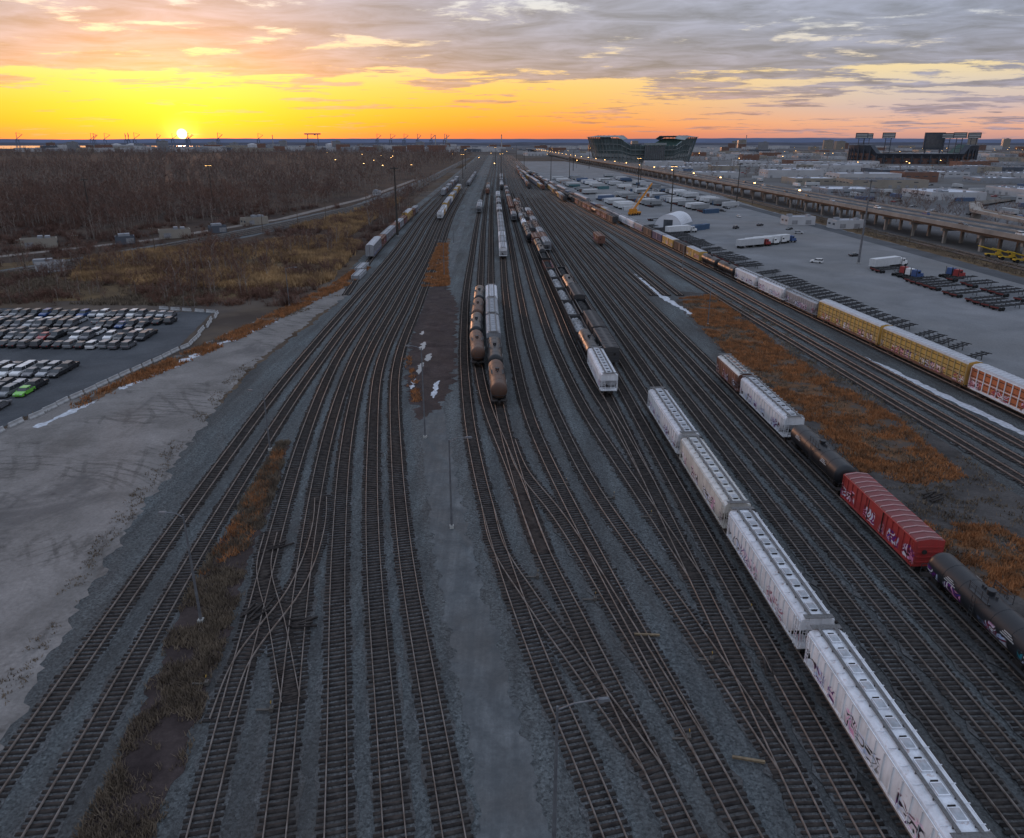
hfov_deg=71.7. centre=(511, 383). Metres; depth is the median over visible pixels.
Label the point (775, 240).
truck
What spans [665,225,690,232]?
semi trailer
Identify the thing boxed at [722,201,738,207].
semi trailer
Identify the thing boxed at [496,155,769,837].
railway track
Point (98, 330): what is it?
parked car
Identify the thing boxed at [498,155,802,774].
railway track
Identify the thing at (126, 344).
parked car
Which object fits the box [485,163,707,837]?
railway track
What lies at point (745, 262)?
container chassis
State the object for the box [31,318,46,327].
parked car
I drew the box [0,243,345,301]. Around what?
reed soil
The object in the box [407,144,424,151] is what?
warehouse
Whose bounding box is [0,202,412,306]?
shrub thicket
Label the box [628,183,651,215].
mobile crane
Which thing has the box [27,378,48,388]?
parked car
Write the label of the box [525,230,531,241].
tank car
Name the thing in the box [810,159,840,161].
warehouse
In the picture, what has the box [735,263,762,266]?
container chassis
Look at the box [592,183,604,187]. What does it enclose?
semi trailer
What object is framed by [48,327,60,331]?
parked car
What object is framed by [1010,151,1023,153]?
warehouse
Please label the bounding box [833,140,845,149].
office building
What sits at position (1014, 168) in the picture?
warehouse
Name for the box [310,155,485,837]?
railway track
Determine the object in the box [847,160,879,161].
warehouse
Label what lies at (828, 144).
office building
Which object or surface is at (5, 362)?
parked car
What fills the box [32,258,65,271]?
site office
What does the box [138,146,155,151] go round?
warehouse
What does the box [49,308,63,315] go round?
parked car
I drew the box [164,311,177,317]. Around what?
parked car
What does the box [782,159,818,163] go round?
warehouse
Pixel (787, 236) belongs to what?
semi trailer
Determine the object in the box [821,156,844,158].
warehouse
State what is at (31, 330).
parked car
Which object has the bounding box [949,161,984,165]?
warehouse
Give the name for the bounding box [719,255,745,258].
container chassis
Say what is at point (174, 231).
shed
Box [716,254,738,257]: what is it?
container chassis
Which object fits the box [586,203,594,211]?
boxcar
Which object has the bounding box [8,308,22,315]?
parked car
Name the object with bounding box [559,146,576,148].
warehouse
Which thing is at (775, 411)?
covered hopper car
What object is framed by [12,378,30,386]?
parked car
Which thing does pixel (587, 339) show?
tank car
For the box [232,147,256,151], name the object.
warehouse
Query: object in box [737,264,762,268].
container chassis
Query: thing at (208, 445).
ballast bed
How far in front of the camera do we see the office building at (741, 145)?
4014.69 m
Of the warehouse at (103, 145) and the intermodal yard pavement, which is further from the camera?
the warehouse at (103, 145)
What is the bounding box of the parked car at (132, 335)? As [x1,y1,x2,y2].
[124,330,138,340]
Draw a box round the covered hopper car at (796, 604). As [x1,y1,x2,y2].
[726,506,834,657]
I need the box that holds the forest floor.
[0,151,474,262]
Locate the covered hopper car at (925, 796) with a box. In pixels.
[804,624,995,837]
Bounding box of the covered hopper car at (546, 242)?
[541,236,550,250]
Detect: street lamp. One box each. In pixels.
[157,511,204,622]
[248,389,271,450]
[285,267,296,305]
[406,345,426,437]
[448,436,471,528]
[552,696,610,837]
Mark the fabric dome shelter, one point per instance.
(677, 218)
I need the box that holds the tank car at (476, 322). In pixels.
[470,312,482,333]
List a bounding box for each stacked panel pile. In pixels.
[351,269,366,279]
[354,262,368,270]
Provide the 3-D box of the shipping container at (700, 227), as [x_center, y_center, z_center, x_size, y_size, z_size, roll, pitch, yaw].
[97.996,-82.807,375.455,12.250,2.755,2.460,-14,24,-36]
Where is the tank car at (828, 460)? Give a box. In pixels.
[786,424,855,493]
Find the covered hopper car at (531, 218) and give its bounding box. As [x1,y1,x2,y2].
[529,216,536,223]
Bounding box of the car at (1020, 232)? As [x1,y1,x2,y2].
[1015,231,1023,234]
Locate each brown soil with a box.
[76,443,290,837]
[403,286,458,419]
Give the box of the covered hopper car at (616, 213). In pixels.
[612,211,621,221]
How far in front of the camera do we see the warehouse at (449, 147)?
2941.54 m
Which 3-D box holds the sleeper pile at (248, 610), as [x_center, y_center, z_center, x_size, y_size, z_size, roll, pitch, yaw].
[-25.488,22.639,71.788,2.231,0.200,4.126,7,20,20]
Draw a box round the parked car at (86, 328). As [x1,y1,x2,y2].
[79,327,91,330]
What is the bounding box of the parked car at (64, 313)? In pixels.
[57,310,69,316]
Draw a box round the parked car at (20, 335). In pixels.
[13,332,30,339]
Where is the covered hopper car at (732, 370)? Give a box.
[716,353,754,394]
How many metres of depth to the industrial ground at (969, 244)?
544.46 m
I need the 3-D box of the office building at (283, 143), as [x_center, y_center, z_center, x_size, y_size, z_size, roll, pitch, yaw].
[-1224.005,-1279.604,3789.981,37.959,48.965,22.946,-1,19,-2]
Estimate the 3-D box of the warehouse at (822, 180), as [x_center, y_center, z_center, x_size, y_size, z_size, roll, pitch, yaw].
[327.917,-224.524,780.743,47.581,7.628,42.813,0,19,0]
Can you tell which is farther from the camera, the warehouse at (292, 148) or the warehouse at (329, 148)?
the warehouse at (292, 148)
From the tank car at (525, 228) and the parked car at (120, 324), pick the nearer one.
the parked car at (120, 324)
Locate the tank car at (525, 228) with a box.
[523,226,529,234]
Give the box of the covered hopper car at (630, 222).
[626,218,636,229]
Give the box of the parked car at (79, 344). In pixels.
[73,341,87,348]
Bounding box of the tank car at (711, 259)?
[700,253,720,269]
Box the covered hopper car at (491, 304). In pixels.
[485,297,498,315]
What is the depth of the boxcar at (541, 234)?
321.20 m
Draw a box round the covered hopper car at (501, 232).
[498,230,505,236]
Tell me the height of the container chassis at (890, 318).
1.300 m
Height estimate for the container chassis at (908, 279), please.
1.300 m
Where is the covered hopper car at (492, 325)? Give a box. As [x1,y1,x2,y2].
[486,313,500,341]
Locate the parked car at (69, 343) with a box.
[62,339,80,347]
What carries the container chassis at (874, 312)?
on the intermodal yard pavement
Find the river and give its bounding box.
[0,146,155,148]
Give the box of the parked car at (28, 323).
[22,320,35,327]
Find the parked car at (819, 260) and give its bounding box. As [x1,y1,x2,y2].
[810,258,822,262]
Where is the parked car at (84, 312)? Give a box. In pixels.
[76,308,90,316]
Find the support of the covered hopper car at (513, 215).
on the railway track at (606, 444)
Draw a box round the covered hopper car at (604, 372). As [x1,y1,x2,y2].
[587,346,617,394]
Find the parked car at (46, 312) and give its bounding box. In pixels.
[38,308,52,316]
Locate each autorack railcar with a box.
[365,236,381,257]
[402,208,412,221]
[441,187,446,195]
[442,199,448,208]
[580,195,589,201]
[817,299,892,346]
[880,326,982,386]
[968,363,1023,413]
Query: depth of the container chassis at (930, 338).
167.16 m
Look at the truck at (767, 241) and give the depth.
318.25 m
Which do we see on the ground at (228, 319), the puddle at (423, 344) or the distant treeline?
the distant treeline
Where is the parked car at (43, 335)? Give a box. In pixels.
[36,332,50,339]
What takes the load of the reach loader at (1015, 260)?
on the industrial ground at (969, 244)
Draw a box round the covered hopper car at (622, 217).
[619,214,630,225]
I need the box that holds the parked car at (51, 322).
[42,318,57,327]
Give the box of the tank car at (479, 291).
[474,285,484,302]
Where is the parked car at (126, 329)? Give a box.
[122,327,136,332]
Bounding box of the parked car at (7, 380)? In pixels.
[0,377,18,383]
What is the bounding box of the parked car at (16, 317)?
[11,315,22,319]
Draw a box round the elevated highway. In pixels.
[531,149,1023,258]
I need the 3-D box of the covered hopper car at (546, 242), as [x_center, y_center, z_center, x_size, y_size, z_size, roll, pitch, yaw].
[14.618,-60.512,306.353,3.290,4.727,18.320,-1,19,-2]
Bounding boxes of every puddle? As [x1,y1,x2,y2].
[416,362,423,373]
[419,342,425,349]
[424,353,431,360]
[431,381,439,397]
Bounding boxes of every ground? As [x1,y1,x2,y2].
[0,145,1023,651]
[548,152,1023,265]
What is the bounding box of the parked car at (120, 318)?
[112,316,124,320]
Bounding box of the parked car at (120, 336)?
[112,333,126,340]
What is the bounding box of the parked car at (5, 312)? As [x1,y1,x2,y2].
[0,309,11,315]
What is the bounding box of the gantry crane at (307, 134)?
[304,133,320,145]
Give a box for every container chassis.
[706,249,726,253]
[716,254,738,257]
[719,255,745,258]
[721,257,746,260]
[725,258,749,263]
[734,261,757,264]
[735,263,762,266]
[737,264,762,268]
[756,269,778,273]
[759,271,780,275]
[768,274,792,279]
[773,276,797,280]
[778,278,803,283]
[784,280,807,285]
[785,282,810,288]
[793,284,817,289]
[799,287,822,291]
[804,289,829,294]
[809,291,836,296]
[815,294,841,299]
[829,296,851,300]
[836,299,857,303]
[842,301,861,306]
[848,304,867,309]
[856,307,877,311]
[862,310,882,315]
[870,266,898,270]
[871,313,890,318]
[874,267,899,272]
[879,316,899,321]
[888,319,909,326]
[895,322,918,329]
[904,276,935,281]
[909,278,939,284]
[914,330,936,336]
[916,280,947,285]
[922,282,954,288]
[924,333,947,341]
[929,284,961,290]
[934,337,956,344]
[942,288,976,295]
[946,275,977,281]
[947,342,971,349]
[949,290,984,297]
[960,279,992,284]
[965,281,998,287]
[965,295,1001,302]
[965,351,991,359]
[972,297,1007,305]
[980,285,1013,292]
[981,300,1018,307]
[988,287,1022,294]
[990,302,1023,310]
[995,289,1023,296]
[1013,296,1023,301]
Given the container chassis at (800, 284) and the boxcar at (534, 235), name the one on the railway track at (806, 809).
the boxcar at (534, 235)
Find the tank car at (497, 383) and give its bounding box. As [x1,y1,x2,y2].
[488,359,507,405]
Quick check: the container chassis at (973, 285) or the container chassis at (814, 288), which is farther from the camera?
the container chassis at (973, 285)
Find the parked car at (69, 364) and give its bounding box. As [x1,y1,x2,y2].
[60,360,79,370]
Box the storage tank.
[247,143,256,146]
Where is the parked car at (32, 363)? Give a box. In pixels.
[24,360,38,366]
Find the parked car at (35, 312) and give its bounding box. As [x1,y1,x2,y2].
[27,308,42,316]
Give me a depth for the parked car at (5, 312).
191.53 m
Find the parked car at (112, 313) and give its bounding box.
[107,310,118,316]
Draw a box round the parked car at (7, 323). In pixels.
[0,320,14,327]
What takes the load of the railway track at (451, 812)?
on the ground at (228, 319)
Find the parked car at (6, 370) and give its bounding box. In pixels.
[0,364,16,376]
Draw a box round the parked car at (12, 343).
[5,340,19,347]
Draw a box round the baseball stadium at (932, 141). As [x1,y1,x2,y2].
[847,132,981,163]
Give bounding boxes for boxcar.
[378,234,386,248]
[380,229,390,240]
[386,225,395,235]
[394,218,403,227]
[399,215,407,223]
[527,224,534,230]
[531,232,539,244]
[538,232,547,239]
[561,194,566,201]
[567,283,584,301]
[578,199,584,207]
[582,201,589,209]
[582,310,605,333]
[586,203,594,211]
[593,231,604,244]
[593,327,619,365]
[596,208,604,217]
[601,211,610,220]
[607,214,617,223]
[643,226,656,237]
[652,230,667,243]
[662,235,678,248]
[673,240,692,254]
[686,246,707,261]
[840,472,945,571]
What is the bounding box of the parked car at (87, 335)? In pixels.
[79,330,96,340]
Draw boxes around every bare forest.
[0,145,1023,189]
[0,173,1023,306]
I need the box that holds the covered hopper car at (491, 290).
[486,284,497,298]
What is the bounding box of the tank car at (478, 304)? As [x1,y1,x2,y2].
[471,297,483,315]
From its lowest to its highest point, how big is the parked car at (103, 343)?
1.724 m
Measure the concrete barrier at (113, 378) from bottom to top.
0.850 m
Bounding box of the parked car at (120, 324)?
[114,321,127,328]
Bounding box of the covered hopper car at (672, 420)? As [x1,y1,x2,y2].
[647,387,698,455]
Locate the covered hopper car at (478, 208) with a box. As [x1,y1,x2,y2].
[476,204,481,212]
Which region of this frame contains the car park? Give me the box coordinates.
[0,308,210,426]
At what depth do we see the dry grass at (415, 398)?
135.07 m
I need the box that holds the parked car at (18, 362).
[13,361,23,364]
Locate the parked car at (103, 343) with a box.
[97,339,110,348]
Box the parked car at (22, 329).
[15,326,29,331]
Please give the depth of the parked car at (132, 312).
190.80 m
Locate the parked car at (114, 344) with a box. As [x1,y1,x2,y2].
[107,340,122,348]
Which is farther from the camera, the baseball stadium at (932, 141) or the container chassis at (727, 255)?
the baseball stadium at (932, 141)
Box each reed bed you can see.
[69,234,361,290]
[290,196,404,237]
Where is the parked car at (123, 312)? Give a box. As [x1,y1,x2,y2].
[115,308,128,316]
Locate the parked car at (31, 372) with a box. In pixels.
[21,367,42,376]
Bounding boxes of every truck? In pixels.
[684,226,697,232]
[756,239,770,246]
[767,238,778,244]
[772,237,786,243]
[783,235,796,242]
[890,257,907,265]
[891,265,908,275]
[897,266,913,277]
[903,268,923,279]
[938,266,956,277]
[945,268,965,278]
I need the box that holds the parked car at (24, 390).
[12,385,35,396]
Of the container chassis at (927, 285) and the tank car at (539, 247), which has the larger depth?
the tank car at (539, 247)
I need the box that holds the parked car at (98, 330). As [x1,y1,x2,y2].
[91,327,106,334]
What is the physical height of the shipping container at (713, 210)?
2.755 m
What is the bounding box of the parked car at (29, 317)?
[23,315,34,319]
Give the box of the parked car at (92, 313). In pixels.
[87,310,99,316]
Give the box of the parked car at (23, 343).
[17,339,32,347]
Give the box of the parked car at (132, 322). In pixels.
[124,319,139,327]
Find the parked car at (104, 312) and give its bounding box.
[96,308,110,316]
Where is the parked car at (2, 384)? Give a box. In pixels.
[0,382,6,390]
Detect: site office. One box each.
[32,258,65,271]
[373,189,380,194]
[780,214,815,224]
[826,217,863,228]
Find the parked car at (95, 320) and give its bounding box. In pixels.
[91,317,102,323]
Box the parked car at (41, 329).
[36,326,50,332]
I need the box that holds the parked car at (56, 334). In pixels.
[47,329,65,339]
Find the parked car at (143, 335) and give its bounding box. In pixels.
[135,330,150,340]
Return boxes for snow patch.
[33,402,94,427]
[117,321,276,389]
[635,274,690,313]
[860,354,1023,434]
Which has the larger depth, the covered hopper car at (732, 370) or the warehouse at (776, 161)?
the warehouse at (776, 161)
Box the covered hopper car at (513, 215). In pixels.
[510,211,516,220]
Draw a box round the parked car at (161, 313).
[155,310,167,317]
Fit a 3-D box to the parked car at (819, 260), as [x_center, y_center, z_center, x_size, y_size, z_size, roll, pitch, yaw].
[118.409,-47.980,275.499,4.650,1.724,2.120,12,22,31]
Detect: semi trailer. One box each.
[576,186,589,190]
[583,189,597,193]
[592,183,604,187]
[598,195,613,200]
[608,199,624,204]
[610,181,621,185]
[615,202,633,207]
[618,203,636,208]
[619,184,631,187]
[622,193,637,197]
[628,195,643,200]
[637,189,651,193]
[640,182,651,185]
[641,199,658,204]
[644,200,661,206]
[648,184,660,188]
[652,193,667,197]
[660,195,675,199]
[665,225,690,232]
[669,198,685,203]
[678,200,694,205]
[684,193,698,197]
[687,203,704,208]
[691,204,709,210]
[700,196,715,201]
[703,197,719,202]
[709,198,724,204]
[713,199,729,205]
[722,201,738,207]
[736,237,763,248]
[746,236,771,246]
[757,235,779,241]
[766,234,789,240]
[805,182,819,185]
[854,196,873,200]
[869,256,900,267]
[880,189,892,192]
[890,193,901,197]
[952,183,962,187]
[954,197,975,201]
[968,188,984,191]
[1000,196,1016,201]
[1000,207,1018,214]
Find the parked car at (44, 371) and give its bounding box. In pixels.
[35,366,55,376]
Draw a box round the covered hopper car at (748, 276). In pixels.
[735,267,763,289]
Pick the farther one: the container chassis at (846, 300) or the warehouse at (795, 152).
the warehouse at (795, 152)
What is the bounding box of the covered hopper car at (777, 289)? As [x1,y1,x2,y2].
[758,277,791,302]
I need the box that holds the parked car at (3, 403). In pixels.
[0,400,11,410]
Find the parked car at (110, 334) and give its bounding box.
[102,330,118,339]
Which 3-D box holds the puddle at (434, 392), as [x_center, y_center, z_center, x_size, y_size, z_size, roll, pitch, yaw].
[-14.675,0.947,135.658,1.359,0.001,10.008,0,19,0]
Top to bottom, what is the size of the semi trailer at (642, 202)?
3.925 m
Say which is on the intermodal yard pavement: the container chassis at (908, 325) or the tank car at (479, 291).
the container chassis at (908, 325)
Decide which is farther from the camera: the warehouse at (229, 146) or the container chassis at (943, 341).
the warehouse at (229, 146)
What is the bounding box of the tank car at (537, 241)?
[534,238,541,250]
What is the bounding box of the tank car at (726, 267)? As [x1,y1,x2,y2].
[716,260,736,278]
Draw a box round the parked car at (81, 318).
[73,315,88,323]
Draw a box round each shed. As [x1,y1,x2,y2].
[19,235,58,248]
[115,233,134,244]
[158,226,190,238]
[208,223,226,233]
[240,214,268,225]
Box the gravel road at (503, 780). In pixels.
[419,170,551,837]
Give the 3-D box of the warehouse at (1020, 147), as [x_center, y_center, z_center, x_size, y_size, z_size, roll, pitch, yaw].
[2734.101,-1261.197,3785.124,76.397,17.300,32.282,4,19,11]
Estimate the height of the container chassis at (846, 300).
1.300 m
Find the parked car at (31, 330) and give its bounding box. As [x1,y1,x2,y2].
[26,328,36,331]
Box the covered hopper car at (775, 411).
[739,375,804,440]
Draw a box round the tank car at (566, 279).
[562,274,574,287]
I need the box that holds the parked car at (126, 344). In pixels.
[120,340,137,348]
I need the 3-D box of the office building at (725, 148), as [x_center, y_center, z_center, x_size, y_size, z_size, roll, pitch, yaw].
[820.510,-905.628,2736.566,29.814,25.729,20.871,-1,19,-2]
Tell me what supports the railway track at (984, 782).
on the ground at (228, 319)
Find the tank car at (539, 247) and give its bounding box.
[536,244,545,256]
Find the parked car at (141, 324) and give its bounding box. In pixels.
[134,321,149,328]
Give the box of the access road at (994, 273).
[627,176,1023,284]
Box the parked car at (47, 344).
[39,340,55,347]
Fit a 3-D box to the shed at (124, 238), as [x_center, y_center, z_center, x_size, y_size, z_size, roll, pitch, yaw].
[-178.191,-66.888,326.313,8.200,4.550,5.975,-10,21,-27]
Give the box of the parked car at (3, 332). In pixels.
[0,329,9,339]
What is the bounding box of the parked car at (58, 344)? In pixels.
[51,340,63,347]
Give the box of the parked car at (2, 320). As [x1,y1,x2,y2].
[0,318,6,324]
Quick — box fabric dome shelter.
[654,211,692,226]
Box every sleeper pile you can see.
[240,596,275,621]
[265,539,293,551]
[287,616,317,627]
[634,633,659,636]
[732,755,764,763]
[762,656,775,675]
[921,491,943,501]
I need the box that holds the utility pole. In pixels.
[19,239,25,267]
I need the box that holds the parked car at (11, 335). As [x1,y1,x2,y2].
[3,331,19,339]
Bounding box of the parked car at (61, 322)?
[53,318,68,327]
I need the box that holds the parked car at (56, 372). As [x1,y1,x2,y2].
[46,367,68,377]
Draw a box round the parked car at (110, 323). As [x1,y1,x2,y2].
[103,319,118,327]
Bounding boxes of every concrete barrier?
[7,417,24,427]
[28,409,44,419]
[42,402,57,411]
[56,396,69,405]
[69,390,83,399]
[83,385,96,393]
[95,379,107,387]
[108,374,119,381]
[119,369,130,376]
[131,364,141,371]
[142,359,151,366]
[152,355,162,362]
[159,306,168,309]
[162,351,170,357]
[170,307,179,310]
[170,347,179,353]
[180,343,189,349]
[182,308,191,311]
[206,309,215,312]
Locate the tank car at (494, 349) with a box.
[487,336,502,364]
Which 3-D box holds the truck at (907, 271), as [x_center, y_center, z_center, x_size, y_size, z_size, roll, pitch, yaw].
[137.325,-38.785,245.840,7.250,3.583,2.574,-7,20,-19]
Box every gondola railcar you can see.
[539,251,549,263]
[542,260,554,271]
[546,268,559,281]
[550,277,565,292]
[555,288,571,305]
[556,267,570,281]
[561,301,579,320]
[568,315,588,339]
[574,299,591,316]
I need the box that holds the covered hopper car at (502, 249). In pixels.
[499,241,506,257]
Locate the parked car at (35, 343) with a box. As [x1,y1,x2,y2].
[29,339,45,347]
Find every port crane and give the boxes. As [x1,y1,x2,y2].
[15,135,20,147]
[186,133,191,145]
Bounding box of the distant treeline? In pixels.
[0,142,1023,144]
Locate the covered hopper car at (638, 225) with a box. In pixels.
[634,221,647,232]
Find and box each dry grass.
[0,269,225,305]
[0,359,257,705]
[23,294,339,418]
[69,266,369,407]
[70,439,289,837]
[199,447,285,574]
[403,356,421,401]
[421,242,450,286]
[676,296,1023,592]
[678,293,968,485]
[922,520,1023,596]
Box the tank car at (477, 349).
[470,330,484,365]
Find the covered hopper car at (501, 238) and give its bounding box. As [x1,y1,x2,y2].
[498,236,505,243]
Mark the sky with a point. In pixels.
(70, 69)
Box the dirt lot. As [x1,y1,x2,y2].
[0,288,347,750]
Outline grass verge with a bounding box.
[726,197,1023,277]
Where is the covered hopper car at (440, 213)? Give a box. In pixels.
[437,209,443,218]
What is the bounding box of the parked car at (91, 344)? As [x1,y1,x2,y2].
[85,340,99,348]
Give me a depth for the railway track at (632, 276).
288.47 m
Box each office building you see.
[45,142,54,145]
[66,141,78,151]
[156,140,168,151]
[279,140,287,148]
[305,146,315,150]
[306,142,314,145]
[331,140,340,146]
[517,149,527,153]
[720,146,728,150]
[728,142,735,147]
[737,139,745,147]
[738,143,745,147]
[758,141,768,148]
[808,146,818,149]
[822,139,833,148]
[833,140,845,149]
[967,138,977,144]
[979,144,986,149]
[1001,138,1010,146]
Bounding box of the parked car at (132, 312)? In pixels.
[126,308,138,316]
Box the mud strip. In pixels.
[675,291,1023,616]
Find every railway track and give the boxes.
[0,155,481,808]
[0,158,468,277]
[0,159,463,271]
[9,155,482,837]
[16,158,466,270]
[26,158,467,271]
[178,156,482,837]
[198,494,331,722]
[250,530,308,707]
[252,156,484,837]
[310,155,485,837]
[343,155,480,294]
[359,155,486,837]
[385,156,487,837]
[456,155,633,837]
[470,155,553,553]
[476,502,670,777]
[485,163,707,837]
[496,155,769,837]
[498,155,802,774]
[499,155,707,577]
[500,155,843,837]
[501,155,897,837]
[501,156,658,484]
[502,155,911,837]
[502,438,728,775]
[503,155,1023,486]
[504,155,1023,421]
[504,156,996,837]
[505,155,1023,450]
[506,155,1023,793]
[506,157,1023,467]
[507,155,1023,738]
[508,155,1023,690]
[508,160,1023,837]
[509,155,658,295]
[512,155,683,295]
[512,156,670,295]
[623,173,1023,270]
[626,173,1023,267]
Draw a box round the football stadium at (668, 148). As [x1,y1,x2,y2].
[588,135,696,161]
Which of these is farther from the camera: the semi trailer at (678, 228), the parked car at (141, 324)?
the semi trailer at (678, 228)
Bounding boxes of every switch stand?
[192,675,209,685]
[256,701,273,711]
[526,573,538,578]
[583,592,596,600]
[672,729,691,740]
[697,651,713,660]
[738,603,752,613]
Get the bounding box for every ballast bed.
[0,155,1023,837]
[0,158,469,272]
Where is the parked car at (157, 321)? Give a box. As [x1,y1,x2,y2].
[151,318,163,324]
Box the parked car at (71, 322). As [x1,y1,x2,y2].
[63,318,79,327]
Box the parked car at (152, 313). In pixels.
[145,310,158,317]
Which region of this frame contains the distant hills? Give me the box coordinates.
[0,138,1023,142]
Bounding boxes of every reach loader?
[978,245,1002,256]
[992,248,1016,259]
[1007,251,1023,262]
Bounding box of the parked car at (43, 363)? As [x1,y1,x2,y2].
[36,360,50,366]
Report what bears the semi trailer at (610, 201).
on the intermodal yard pavement
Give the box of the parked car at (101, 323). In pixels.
[94,320,106,327]
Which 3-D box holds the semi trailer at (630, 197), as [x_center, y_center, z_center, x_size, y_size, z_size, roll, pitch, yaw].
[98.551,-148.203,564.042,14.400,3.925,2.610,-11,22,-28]
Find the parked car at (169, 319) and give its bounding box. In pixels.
[163,316,177,323]
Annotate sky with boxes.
[0,0,1023,139]
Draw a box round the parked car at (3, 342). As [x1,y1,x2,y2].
[0,339,10,347]
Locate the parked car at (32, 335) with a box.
[24,332,39,339]
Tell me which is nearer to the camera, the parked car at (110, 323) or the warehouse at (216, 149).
the parked car at (110, 323)
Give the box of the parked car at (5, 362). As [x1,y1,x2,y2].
[0,360,15,365]
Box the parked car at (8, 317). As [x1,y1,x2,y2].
[2,315,13,319]
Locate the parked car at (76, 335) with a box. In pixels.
[69,330,84,339]
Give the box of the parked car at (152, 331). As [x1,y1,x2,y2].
[146,329,157,335]
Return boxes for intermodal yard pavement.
[514,161,1023,378]
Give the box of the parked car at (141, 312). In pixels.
[135,309,148,317]
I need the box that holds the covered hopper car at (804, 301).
[785,289,819,318]
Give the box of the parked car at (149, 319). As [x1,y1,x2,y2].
[142,316,154,323]
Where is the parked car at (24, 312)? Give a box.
[16,308,31,316]
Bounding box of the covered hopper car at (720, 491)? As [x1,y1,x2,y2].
[679,435,750,531]
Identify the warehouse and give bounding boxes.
[14,148,41,151]
[40,145,57,148]
[57,144,78,150]
[76,147,93,151]
[94,147,114,151]
[95,144,112,147]
[113,146,133,147]
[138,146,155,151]
[175,147,193,151]
[194,146,207,151]
[208,148,226,151]
[226,145,246,147]
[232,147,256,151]
[256,143,265,147]
[258,148,274,150]
[267,144,279,147]
[273,146,284,150]
[290,147,303,150]
[327,147,335,150]
[336,144,349,150]
[341,147,352,151]
[360,147,376,150]
[381,145,396,150]
[392,146,405,151]
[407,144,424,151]
[428,145,446,151]
[445,146,459,151]
[460,149,480,151]
[478,147,500,151]
[523,152,547,155]
[549,147,565,150]
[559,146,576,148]
[564,150,579,152]
[580,153,594,155]
[643,160,683,166]
[659,165,692,170]
[684,162,709,166]
[689,148,710,151]
[691,152,706,155]
[691,171,739,177]
[705,157,732,159]
[708,164,738,169]
[710,152,725,154]
[719,154,739,157]
[729,148,741,151]
[732,160,761,166]
[739,155,758,159]
[747,149,770,151]
[759,152,781,155]
[759,168,823,177]
[760,163,795,168]
[772,159,795,162]
[777,146,789,148]
[777,154,793,157]
[781,176,835,184]
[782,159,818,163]
[783,167,825,172]
[792,155,810,158]
[793,151,812,153]
[793,161,834,163]
[795,163,815,167]
[797,153,815,155]
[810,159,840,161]
[811,185,879,195]
[813,164,868,171]
[820,153,838,155]
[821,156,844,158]
[826,162,876,167]
[826,171,901,177]
[830,161,879,167]
[835,177,928,187]
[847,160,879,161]
[861,168,914,171]
[886,165,928,170]
[890,170,938,181]
[895,148,911,150]
[898,145,914,147]
[902,188,986,199]
[912,149,925,151]
[926,150,941,152]
[926,170,969,176]
[933,166,977,173]
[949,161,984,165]
[953,165,986,165]
[962,165,1001,172]
[962,176,1023,183]
[963,160,998,165]
[978,152,1008,153]
[978,153,1002,156]
[984,171,1023,177]
[985,185,1023,195]
[986,146,1001,149]
[986,157,1023,160]
[991,162,1023,165]
[993,166,1023,171]
[995,154,1016,156]
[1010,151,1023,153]
[1015,146,1023,149]
[1015,194,1023,202]
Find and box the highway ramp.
[969,199,1023,222]
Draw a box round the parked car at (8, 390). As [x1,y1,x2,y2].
[0,383,19,397]
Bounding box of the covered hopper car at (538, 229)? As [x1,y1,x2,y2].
[535,227,543,232]
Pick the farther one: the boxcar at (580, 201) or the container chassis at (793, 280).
the boxcar at (580, 201)
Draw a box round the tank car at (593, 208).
[591,206,596,213]
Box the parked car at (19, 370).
[9,363,31,376]
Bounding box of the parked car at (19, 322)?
[10,318,27,326]
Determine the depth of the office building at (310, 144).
3285.94 m
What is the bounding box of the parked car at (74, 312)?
[66,309,79,316]
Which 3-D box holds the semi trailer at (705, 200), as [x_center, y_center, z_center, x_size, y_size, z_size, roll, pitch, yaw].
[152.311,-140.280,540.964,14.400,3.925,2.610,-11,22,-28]
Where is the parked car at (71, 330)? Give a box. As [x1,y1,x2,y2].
[67,327,79,334]
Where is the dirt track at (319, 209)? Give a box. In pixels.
[1,179,416,256]
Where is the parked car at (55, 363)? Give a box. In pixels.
[47,360,63,367]
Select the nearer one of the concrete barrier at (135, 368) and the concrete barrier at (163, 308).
the concrete barrier at (135, 368)
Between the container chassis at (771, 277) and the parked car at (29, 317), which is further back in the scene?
the container chassis at (771, 277)
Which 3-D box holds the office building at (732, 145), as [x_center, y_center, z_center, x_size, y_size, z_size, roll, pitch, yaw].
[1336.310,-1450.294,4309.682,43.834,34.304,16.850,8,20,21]
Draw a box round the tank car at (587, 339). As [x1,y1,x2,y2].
[577,328,597,361]
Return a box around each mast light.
[81,179,90,218]
[205,165,214,209]
[390,167,398,235]
[670,165,676,212]
[736,163,742,206]
[856,179,876,263]
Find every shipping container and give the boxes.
[598,186,608,188]
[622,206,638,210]
[691,224,705,229]
[694,223,709,228]
[703,208,718,213]
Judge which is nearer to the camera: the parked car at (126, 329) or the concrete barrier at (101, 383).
the concrete barrier at (101, 383)
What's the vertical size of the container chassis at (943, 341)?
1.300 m
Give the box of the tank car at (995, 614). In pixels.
[919,552,1023,680]
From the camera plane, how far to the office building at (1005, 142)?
4941.06 m

